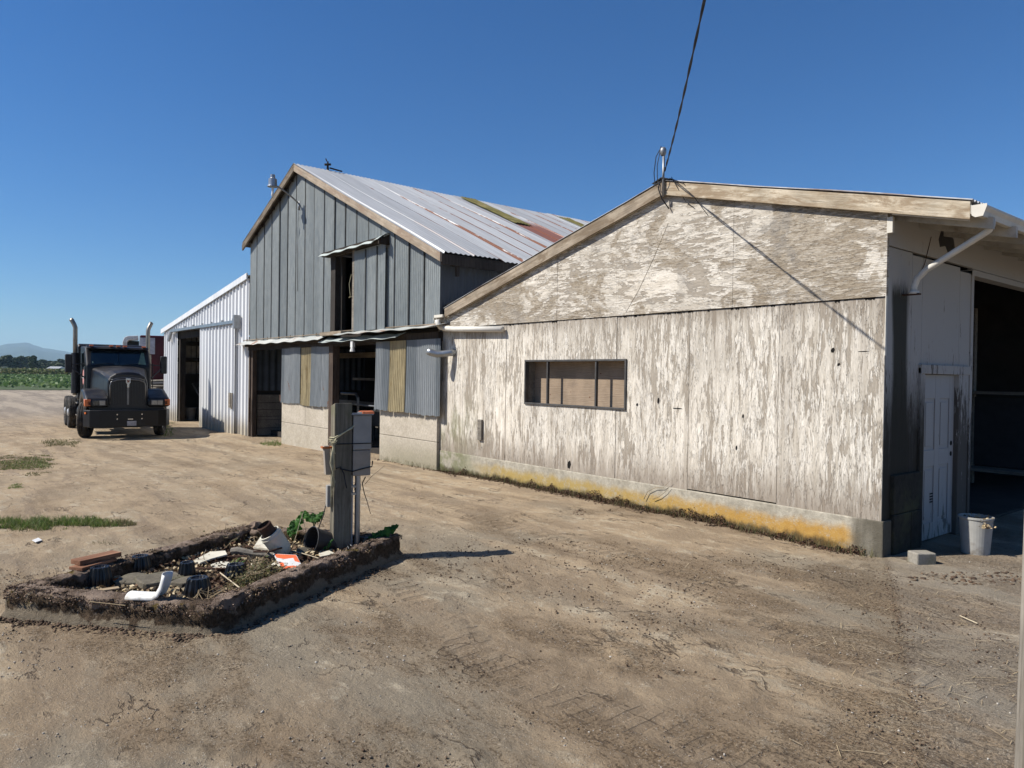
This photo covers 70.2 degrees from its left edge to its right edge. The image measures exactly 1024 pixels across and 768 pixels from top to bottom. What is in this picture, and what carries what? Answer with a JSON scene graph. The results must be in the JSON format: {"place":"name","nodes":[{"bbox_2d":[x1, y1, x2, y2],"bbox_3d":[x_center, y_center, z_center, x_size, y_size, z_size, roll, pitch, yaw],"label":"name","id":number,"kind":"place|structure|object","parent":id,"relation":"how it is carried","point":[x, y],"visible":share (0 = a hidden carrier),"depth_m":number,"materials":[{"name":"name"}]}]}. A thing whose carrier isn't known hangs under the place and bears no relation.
{"place":"outdoors","nodes":[
{"label":"outdoors","id":0,"kind":"place"},
{"bbox_2d":[7,483,23,488],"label":"grass","id":1,"kind":"structure","parent":0,"point":[17,485],"depth_m":10.81,"materials":[{"name":"plant"}]},
{"bbox_2d":[0,452,62,475],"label":"grass","id":2,"kind":"structure","parent":0,"point":[21,464],"depth_m":13.94,"materials":[{"name":"green plant"}]},
{"bbox_2d":[0,342,70,360],"bbox_3d":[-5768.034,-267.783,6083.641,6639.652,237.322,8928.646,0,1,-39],"label":"hills","id":3,"kind":"structure","parent":0,"point":[24,349],"depth_m":5196.72,"materials":[{"name":"blue"}]},
{"bbox_2d":[0,373,70,389],"bbox_3d":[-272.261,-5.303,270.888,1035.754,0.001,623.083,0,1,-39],"label":"field","id":4,"kind":"structure","parent":0,"point":[20,387],"depth_m":68.29,"materials":[{"name":"green plant"}]},
{"bbox_2d":[0,355,16,367],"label":"tree","id":5,"kind":"object","parent":4,"relation":"on","point":[8,361],"visible":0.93,"depth_m":338.61,"materials":[{"name":"green plant"}]},
{"bbox_2d":[12,357,26,367],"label":"tree","id":6,"kind":"object","parent":4,"relation":"on","point":[19,363],"visible":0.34,"depth_m":349.48,"materials":[{"name":"green plant"}]},
{"bbox_2d":[17,356,30,367],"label":"tree","id":7,"kind":"object","parent":4,"relation":"on","point":[22,359],"visible":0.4,"depth_m":368.18,"materials":[{"name":"green plant"}]},
{"bbox_2d":[0,373,70,387],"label":"crop rows","id":8,"kind":"object","parent":4,"relation":"on","point":[50,380],"visible":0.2,"depth_m":79.41,"materials":[{"name":"green plant"}]},
{"bbox_2d":[0,367,70,374],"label":"tall crop strip","id":9,"kind":"object","parent":4,"relation":"on","point":[25,370],"visible":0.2,"depth_m":157.72,"materials":[{"name":"green plant"}]},
{"bbox_2d":[38,359,47,363],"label":"tree","id":10,"kind":"object","parent":4,"relation":"on","point":[40,361],"visible":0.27,"depth_m":419.46,"materials":[{"name":"green plant"}]},
{"bbox_2d":[38,363,54,368],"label":"tree","id":11,"kind":"object","parent":4,"relation":"on","point":[45,365],"visible":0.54,"depth_m":348.55,"materials":[{"name":"green plant"}]},
{"bbox_2d":[53,363,64,367],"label":"tree","id":12,"kind":"object","parent":4,"relation":"on","point":[59,364],"visible":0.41,"depth_m":359.16,"materials":[{"name":"green plant"}]},
{"bbox_2d":[56,359,64,364],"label":"tree","id":13,"kind":"object","parent":4,"relation":"on","point":[62,361],"visible":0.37,"depth_m":398.22,"materials":[{"name":"green plant"}]},
{"bbox_2d":[38,437,80,446],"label":"grass","id":14,"kind":"structure","parent":0,"point":[62,442],"depth_m":18.33,"materials":[{"name":"plant"}]},
{"bbox_2d":[0,512,121,531],"bbox_3d":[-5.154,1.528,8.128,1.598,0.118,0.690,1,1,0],"label":"grass","id":15,"kind":"structure","parent":0,"point":[98,522],"depth_m":8.10,"materials":[{"name":"green plant"}]},
{"bbox_2d":[163,420,175,438],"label":"grass","id":16,"kind":"structure","parent":0,"point":[166,431],"depth_m":22.13,"materials":[{"name":"plant"}]},
{"bbox_2d":[195,407,198,419],"bbox_3d":[-12.077,1.156,28.578,0.700,0.440,1.600,0,1,-39],"label":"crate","id":17,"kind":"object","parent":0,"point":[197,414],"visible":0.04,"depth_m":28.06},
{"bbox_2d":[260,439,280,445],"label":"grass","id":18,"kind":"structure","parent":0,"point":[272,442],"depth_m":18.83,"materials":[{"name":"green plant"}]},
{"bbox_2d":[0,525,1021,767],"bbox_3d":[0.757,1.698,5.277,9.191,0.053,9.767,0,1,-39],"label":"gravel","id":19,"kind":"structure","parent":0,"point":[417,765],"depth_m":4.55,"materials":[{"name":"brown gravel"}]},
{"bbox_2d":[0,390,1023,767],"bbox_3d":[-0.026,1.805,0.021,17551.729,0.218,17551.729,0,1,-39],"label":"ground","id":20,"kind":"structure","parent":0,"point":[188,480],"depth_m":4.76,"materials":[{"name":"brown soil"}]},
{"bbox_2d":[28,355,41,367],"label":"tree","id":21,"kind":"object","parent":20,"relation":"on","point":[33,361],"visible":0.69,"depth_m":299.17,"materials":[{"name":"green plant"}]},
{"bbox_2d":[64,318,169,437],"bbox_3d":[-12.450,-0.282,22.717,2.694,3.447,7.218,0,1,-35],"label":"semi truck","id":22,"kind":"object","parent":20,"relation":"on","point":[110,385],"visible":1,"depth_m":20.44,"materials":[{"name":"paint"}]},
{"bbox_2d":[102,517,136,526],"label":"grass","id":23,"kind":"structure","parent":20,"relation":"on","point":[125,521],"depth_m":8.16,"materials":[{"name":"green plant"}]},
{"bbox_2d":[122,335,163,384],"bbox_3d":[-15.157,-0.437,30.712,2.950,3.489,3.500,0,1,-27],"label":"parked truck","id":24,"kind":"object","parent":20,"relation":"on","point":[156,348],"visible":0.06,"depth_m":30.17,"materials":[{"name":"red paint"}]},
{"bbox_2d":[151,379,163,388],"bbox_3d":[-13.980,0.474,29.612,2.520,1.468,0.370,1,1,4],"label":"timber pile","id":25,"kind":"object","parent":20,"relation":"on","point":[158,384],"visible":0.12,"depth_m":29.64,"materials":[{"name":"beige wood"}]},
{"bbox_2d":[185,407,195,419],"bbox_3d":[-12.380,1.143,28.079,0.394,0.468,0.398,1,1,-4],"label":"bucket","id":26,"kind":"object","parent":20,"relation":"on","point":[190,413],"visible":1,"depth_m":27.94,"materials":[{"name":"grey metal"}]},
{"bbox_2d":[0,566,388,643],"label":"dirt clods","id":27,"kind":"object","parent":20,"relation":"on","point":[190,636],"visible":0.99,"depth_m":4.89,"materials":[{"name":"brown soil"}]},
{"bbox_2d":[1,521,402,635],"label":"planter","id":28,"kind":"object","parent":20,"relation":"on","point":[66,598],"visible":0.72,"depth_m":5.31,"materials":[{"name":"concrete"}]},
{"bbox_2d":[69,558,116,570],"bbox_3d":[-3.281,1.408,5.714,0.130,0.024,0.330,1,1,16],"label":"board","id":29,"kind":"object","parent":28,"relation":"on","point":[82,567],"visible":0.73,"depth_m":5.61,"materials":[{"name":"brown wood"}]},
{"bbox_2d":[71,550,120,565],"bbox_3d":[-3.287,1.375,5.770,0.120,0.036,0.340,1,1,28],"label":"board","id":30,"kind":"object","parent":29,"relation":"on","point":[92,558],"visible":1,"depth_m":5.73,"materials":[{"name":"brown wood"}]},
{"bbox_2d":[87,564,123,590],"bbox_3d":[-3.164,1.484,5.596,0.326,0.167,0.274,1,1,43],"label":"ribbed cap","id":31,"kind":"object","parent":28,"relation":"on","point":[101,574],"visible":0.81,"depth_m":5.54,"materials":[{"name":"black plastic"}]},
{"bbox_2d":[89,601,125,605],"bbox_3d":[-2.680,1.454,4.829,0.284,0.006,0.006,1,1,14],"label":"stick","id":32,"kind":"object","parent":28,"relation":"on","point":[108,603],"visible":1,"depth_m":4.82,"materials":[{"name":"brown wood"}]},
{"bbox_2d":[98,586,119,590],"bbox_3d":[-3.041,1.522,5.370,0.260,0.012,0.060,0,1,-37],"label":"board","id":33,"kind":"object","parent":28,"relation":"on","point":[111,588],"visible":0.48,"depth_m":5.40,"materials":[{"name":"beige wood"}]},
{"bbox_2d":[115,572,144,587],"bbox_3d":[-2.949,1.530,5.678,0.209,0.050,0.224,4,5,10],"label":"stone slab","id":34,"kind":"object","parent":28,"relation":"on","point":[129,578],"depth_m":5.62,"materials":[{"name":"grey stone"}]},
{"bbox_2d":[131,554,151,572],"bbox_3d":[-3.062,1.479,6.004,0.170,0.131,0.170,1,1,44],"label":"ribbed cap","id":35,"kind":"object","parent":28,"relation":"on","point":[142,562],"visible":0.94,"depth_m":5.95,"materials":[{"name":"black plastic"}]},
{"bbox_2d":[125,571,172,600],"bbox_3d":[-2.448,1.360,4.923,0.283,0.179,0.122,1,1,4],"label":"plastic elbow","id":36,"kind":"object","parent":28,"relation":"on","point":[165,581],"visible":1,"depth_m":4.89,"materials":[{"name":"white plastic"}]},
{"bbox_2d":[134,571,184,589],"bbox_3d":[-2.752,1.531,5.688,0.232,0.055,0.347,8,2,33],"label":"stone slab","id":37,"kind":"object","parent":28,"relation":"on","point":[148,581],"depth_m":5.60,"materials":[{"name":"grey stone"}]},
{"bbox_2d":[171,576,189,588],"bbox_3d":[-2.534,1.541,5.667,0.156,0.050,0.202,1,1,22],"label":"stone slab","id":38,"kind":"object","parent":28,"relation":"on","point":[181,581],"depth_m":5.59,"materials":[{"name":"grey stone"}]},
{"bbox_2d":[178,560,195,575],"bbox_3d":[-2.603,1.489,5.838,0.139,0.128,0.139,1,1,26],"label":"ribbed cap","id":39,"kind":"object","parent":28,"relation":"on","point":[186,568],"visible":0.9,"depth_m":5.80,"materials":[{"name":"black plastic"}]},
{"bbox_2d":[170,575,215,598],"bbox_3d":[-2.311,1.503,5.362,0.300,0.161,0.356,0,1,-43],"label":"ribbed cap","id":40,"kind":"object","parent":28,"relation":"on","point":[194,584],"visible":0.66,"depth_m":5.30,"materials":[{"name":"black plastic"}]},
{"bbox_2d":[193,586,224,598],"bbox_3d":[-2.171,1.507,5.231,0.217,0.066,0.261,1,1,20],"label":"wire tangle","id":41,"kind":"object","parent":28,"relation":"on","point":[210,595],"visible":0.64,"depth_m":5.24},
{"bbox_2d":[193,551,226,563],"bbox_3d":[-2.606,1.505,6.335,0.215,0.034,0.362,1,1,6],"label":"plastic scrap","id":42,"kind":"object","parent":28,"relation":"on","point":[209,556],"visible":0.91,"depth_m":6.35,"materials":[{"name":"white plastic"}]},
{"bbox_2d":[211,561,228,567],"bbox_3d":[-2.454,1.531,6.145,0.150,0.012,0.255,0,1,-28],"label":"plastic scrap","id":43,"kind":"object","parent":28,"relation":"on","point":[217,564],"visible":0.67,"depth_m":6.16,"materials":[{"name":"white plastic"}]},
{"bbox_2d":[203,525,247,544],"bbox_3d":[-2.758,1.447,6.956,0.413,0.180,0.363,0,1,-39],"label":"weed clump","id":44,"kind":"object","parent":28,"relation":"on","point":[229,534],"visible":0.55,"depth_m":6.95,"materials":[{"name":"brown plant"}]},
{"bbox_2d":[223,562,245,582],"bbox_3d":[-2.201,1.496,5.804,0.180,0.127,0.180,1,1,37],"label":"ribbed cap","id":45,"kind":"object","parent":28,"relation":"on","point":[233,568],"visible":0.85,"depth_m":5.75,"materials":[{"name":"black plastic"}]},
{"bbox_2d":[229,555,250,557],"bbox_3d":[-2.286,1.516,6.418,0.384,0.030,0.019,1,1,-16],"label":"rod","id":46,"kind":"object","parent":28,"relation":"on","point":[235,556],"visible":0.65,"depth_m":6.38,"materials":[{"name":"metal"}]},
{"bbox_2d":[195,567,288,569],"bbox_3d":[-2.177,1.527,6.019,0.906,0.016,0.015,1,1,-1],"label":"rod","id":47,"kind":"object","parent":28,"relation":"on","point":[225,568],"depth_m":6.01,"materials":[{"name":"metal"}]},
{"bbox_2d":[213,559,280,589],"bbox_3d":[-2.049,1.476,5.607,0.412,0.181,0.409,1,1,3],"label":"weed clump","id":48,"kind":"object","parent":28,"relation":"on","point":[249,577],"visible":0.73,"depth_m":5.62,"materials":[{"name":"green plant"}]},
{"bbox_2d":[230,547,274,557],"bbox_3d":[-2.286,1.484,6.418,0.402,0.087,0.064,1,1,9],"label":"grey plank","id":49,"kind":"object","parent":28,"relation":"on","point":[241,551],"visible":0.86,"depth_m":6.40,"materials":[{"name":"grey wood"}]},
{"bbox_2d":[253,538,267,549],"bbox_3d":[-2.272,1.472,6.774,0.202,0.069,0.383,1,1,-7],"label":"plastic scrap","id":50,"kind":"object","parent":28,"relation":"on","point":[259,545],"visible":0.4,"depth_m":6.66,"materials":[{"name":"white plastic"}]},
{"bbox_2d":[244,551,284,577],"bbox_3d":[-2.027,1.468,5.928,0.404,0.186,0.421,0,1,-39],"label":"weed clump","id":51,"kind":"object","parent":28,"relation":"on","point":[263,565],"visible":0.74,"depth_m":5.93,"materials":[{"name":"green plant"}]},
{"bbox_2d":[253,547,281,552],"bbox_3d":[-2.136,1.498,6.418,0.183,0.106,0.248,1,1,8],"label":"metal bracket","id":52,"kind":"object","parent":28,"relation":"on","point":[279,548],"visible":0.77,"depth_m":6.32,"materials":[{"name":"metal"}]},
{"bbox_2d":[257,520,290,553],"bbox_3d":[-2.124,1.388,6.515,0.294,0.347,0.192,0,1,-39],"label":"canister","id":53,"kind":"object","parent":28,"relation":"on","point":[272,537],"visible":0.89,"depth_m":6.45,"materials":[{"name":"beige plastic"}]},
{"bbox_2d":[273,554,300,567],"bbox_3d":[-1.920,1.518,6.247,0.171,0.062,0.392,0,1,-29],"label":"striped board","id":54,"kind":"object","parent":28,"relation":"on","point":[291,560],"visible":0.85,"depth_m":6.24,"materials":[{"name":"white plastic"}]},
{"bbox_2d":[287,514,303,543],"bbox_3d":[-2.081,1.389,7.013,0.172,0.298,0.079,1,1,5],"label":"leafy weed","id":55,"kind":"object","parent":28,"relation":"on","point":[292,528],"visible":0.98,"depth_m":7.00,"materials":[{"name":"green plant"}]},
{"bbox_2d":[290,550,319,558],"bbox_3d":[-1.910,1.515,6.535,0.548,0.030,0.038,1,1,37],"label":"stick","id":56,"kind":"object","parent":28,"relation":"on","point":[305,554],"visible":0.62,"depth_m":6.46,"materials":[{"name":"brown wood"}]},
{"bbox_2d":[296,547,315,556],"bbox_3d":[-1.873,1.536,6.657,0.146,0.040,0.184,23,-2,24],"label":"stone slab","id":57,"kind":"object","parent":28,"relation":"on","point":[302,549],"depth_m":6.61,"materials":[{"name":"grey stone"}]},
{"bbox_2d":[300,510,324,525],"bbox_3d":[-1.913,1.357,6.977,0.238,0.287,0.075,1,1,-4],"label":"leafy weed","id":58,"kind":"object","parent":28,"relation":"on","point":[313,518],"visible":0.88,"depth_m":6.97,"materials":[{"name":"green plant"}]},
{"bbox_2d":[303,526,336,553],"bbox_3d":[-1.769,1.458,6.770,0.288,0.291,0.270,0,1,-39],"label":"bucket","id":59,"kind":"object","parent":28,"relation":"on","point":[323,538],"visible":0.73,"depth_m":6.75,"materials":[{"name":"grey plastic"}]},
{"bbox_2d":[319,550,332,556],"bbox_3d":[-1.672,1.515,6.506,0.162,0.008,0.169,0,1,-39],"label":"plastic scrap","id":60,"kind":"object","parent":28,"relation":"on","point":[326,553],"visible":0.8,"depth_m":6.50,"materials":[{"name":"white plastic"}]},
{"bbox_2d":[322,539,332,551],"bbox_3d":[-1.708,1.489,6.682,0.133,0.131,0.056,1,1,0],"label":"leafy weed","id":61,"kind":"object","parent":28,"relation":"on","point":[328,546],"visible":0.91,"depth_m":6.67,"materials":[{"name":"green plant"}]},
{"bbox_2d":[314,403,373,550],"bbox_3d":[-1.633,0.935,6.880,0.591,1.519,0.344,0,1,-26],"label":"utility post","id":62,"kind":"object","parent":28,"relation":"on","point":[349,447],"visible":0.9,"depth_m":6.80,"materials":[{"name":"grey paint"}]},
{"bbox_2d":[362,477,370,513],"bbox_3d":[-1.388,1.060,6.946,0.091,0.356,0.013,1,1,0],"label":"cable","id":63,"kind":"object","parent":62,"relation":"hanging from","point":[364,492],"visible":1,"depth_m":6.94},
{"bbox_2d":[368,524,398,540],"bbox_3d":[-1.216,1.423,6.880,0.287,0.200,0.111,1,1,5],"label":"leafy weed","id":64,"kind":"object","parent":28,"relation":"on","point":[388,531],"visible":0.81,"depth_m":6.87,"materials":[{"name":"green plant"}]},
{"bbox_2d":[161,273,256,435],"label":"machine shed","id":65,"kind":"structure","parent":20,"relation":"on","point":[206,355],"depth_m":23.41,"materials":[{"name":"white metal"}]},
{"bbox_2d":[199,324,234,433],"bbox_3d":[-9.376,-0.164,23.177,0.130,3.355,3.350,0,1,-39],"label":"sliding door","id":66,"kind":"structure","parent":65,"relation":"in","point":[217,343],"depth_m":23.12,"materials":[{"name":"white metal"}]},
{"bbox_2d":[236,158,588,469],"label":"barn","id":67,"kind":"structure","parent":20,"relation":"on","point":[357,283],"depth_m":17.00,"materials":[{"name":"grey metal"}]},
{"bbox_2d":[349,244,387,331],"bbox_3d":[-3.066,-2.013,15.401,0.106,1.770,1.573,0,1,-39],"label":"loft door","id":68,"kind":"structure","parent":67,"relation":"in","point":[368,264],"depth_m":15.32,"materials":[{"name":"grey metal"}]},
{"bbox_2d":[371,406,404,439],"bbox_3d":[-2.778,1.070,18.088,0.600,1.050,2.400,0,1,-39],"label":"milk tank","id":69,"kind":"object","parent":67,"relation":"in","point":[376,419],"visible":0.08,"depth_m":18.45,"materials":[{"name":"grey metal"}]},
{"bbox_2d":[375,458,857,555],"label":"wall foot dirt","id":70,"kind":"structure","parent":20,"relation":"on","point":[679,517],"depth_m":9.61,"materials":[{"name":"brown soil"}]},
{"bbox_2d":[379,454,875,558],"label":"dead weeds","id":71,"kind":"object","parent":20,"relation":"on","point":[615,504],"visible":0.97,"depth_m":9.43,"materials":[{"name":"brown plant"}]},
{"bbox_2d":[432,467,865,555],"bbox_3d":[1.009,1.578,10.366,0.193,0.193,7.927,0,1,-39],"label":"moss strip","id":72,"kind":"object","parent":20,"relation":"on","point":[712,519],"visible":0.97,"depth_m":9.23,"materials":[{"name":"plant"}]},
{"bbox_2d":[426,147,1023,557],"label":"workshop","id":73,"kind":"structure","parent":20,"relation":"on","point":[843,368],"depth_m":8.65,"materials":[{"name":"paint"}]},
{"bbox_2d":[524,359,626,409],"bbox_3d":[0.957,-0.011,10.757,0.242,0.755,2.200,0,1,-39],"label":"window","id":74,"kind":"structure","parent":73,"relation":"in","point":[582,383],"depth_m":10.86,"materials":[{"name":"beige wood"}]},
{"bbox_2d":[664,0,705,171],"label":"power cable","id":75,"kind":"object","parent":73,"relation":"attached to","point":[694,44],"visible":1,"depth_m":5.99,"materials":[{"name":"black rubber"}]},
{"bbox_2d":[922,374,954,540],"bbox_3d":[4.695,0.800,8.095,0.920,1.805,0.044,0,1,-39],"label":"door","id":76,"kind":"structure","parent":73,"relation":"in","point":[939,389],"depth_m":8.11,"materials":[{"name":"white wood"}]},
{"bbox_2d":[525,552,1019,767],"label":"straw","id":77,"kind":"object","parent":20,"relation":"on","point":[872,671],"visible":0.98,"depth_m":4.43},
{"bbox_2d":[875,568,950,767],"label":"joint debris","id":78,"kind":"object","parent":20,"relation":"on","point":[920,744],"visible":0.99,"depth_m":4.58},
{"bbox_2d":[907,550,935,564],"bbox_3d":[3.956,1.682,7.038,0.200,0.125,0.150,1,1,-7],"label":"concrete block","id":79,"kind":"object","parent":20,"relation":"on","point":[921,557],"depth_m":6.97,"materials":[{"name":"grey concrete"}]},
{"bbox_2d":[908,571,1021,585],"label":"dirt chunks","id":80,"kind":"object","parent":20,"relation":"on","point":[973,578],"visible":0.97,"depth_m":6.48,"materials":[{"name":"brown soil"}]},
{"bbox_2d":[958,513,994,555],"bbox_3d":[4.748,1.541,7.465,0.319,0.378,0.322,1,1,-4],"label":"bucket","id":81,"kind":"object","parent":20,"relation":"on","point":[975,539],"visible":0.97,"depth_m":7.36,"materials":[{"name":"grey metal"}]},
{"bbox_2d":[963,513,995,528],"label":"dead leaves","id":82,"kind":"object","parent":81,"relation":"in","point":[984,525],"visible":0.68,"depth_m":7.30,"materials":[{"name":"plant"}]},
{"bbox_2d":[1014,529,1023,767],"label":"timber post","id":83,"kind":"object","parent":20,"relation":"on","point":[1019,751],"depth_m":1.26,"materials":[{"name":"grey wood"}]},
{"bbox_2d":[0,0,1023,352],"label":"sky","id":84,"kind":"structure","parent":0,"point":[142,141],"materials":[{"name":"blue"}]}
]}

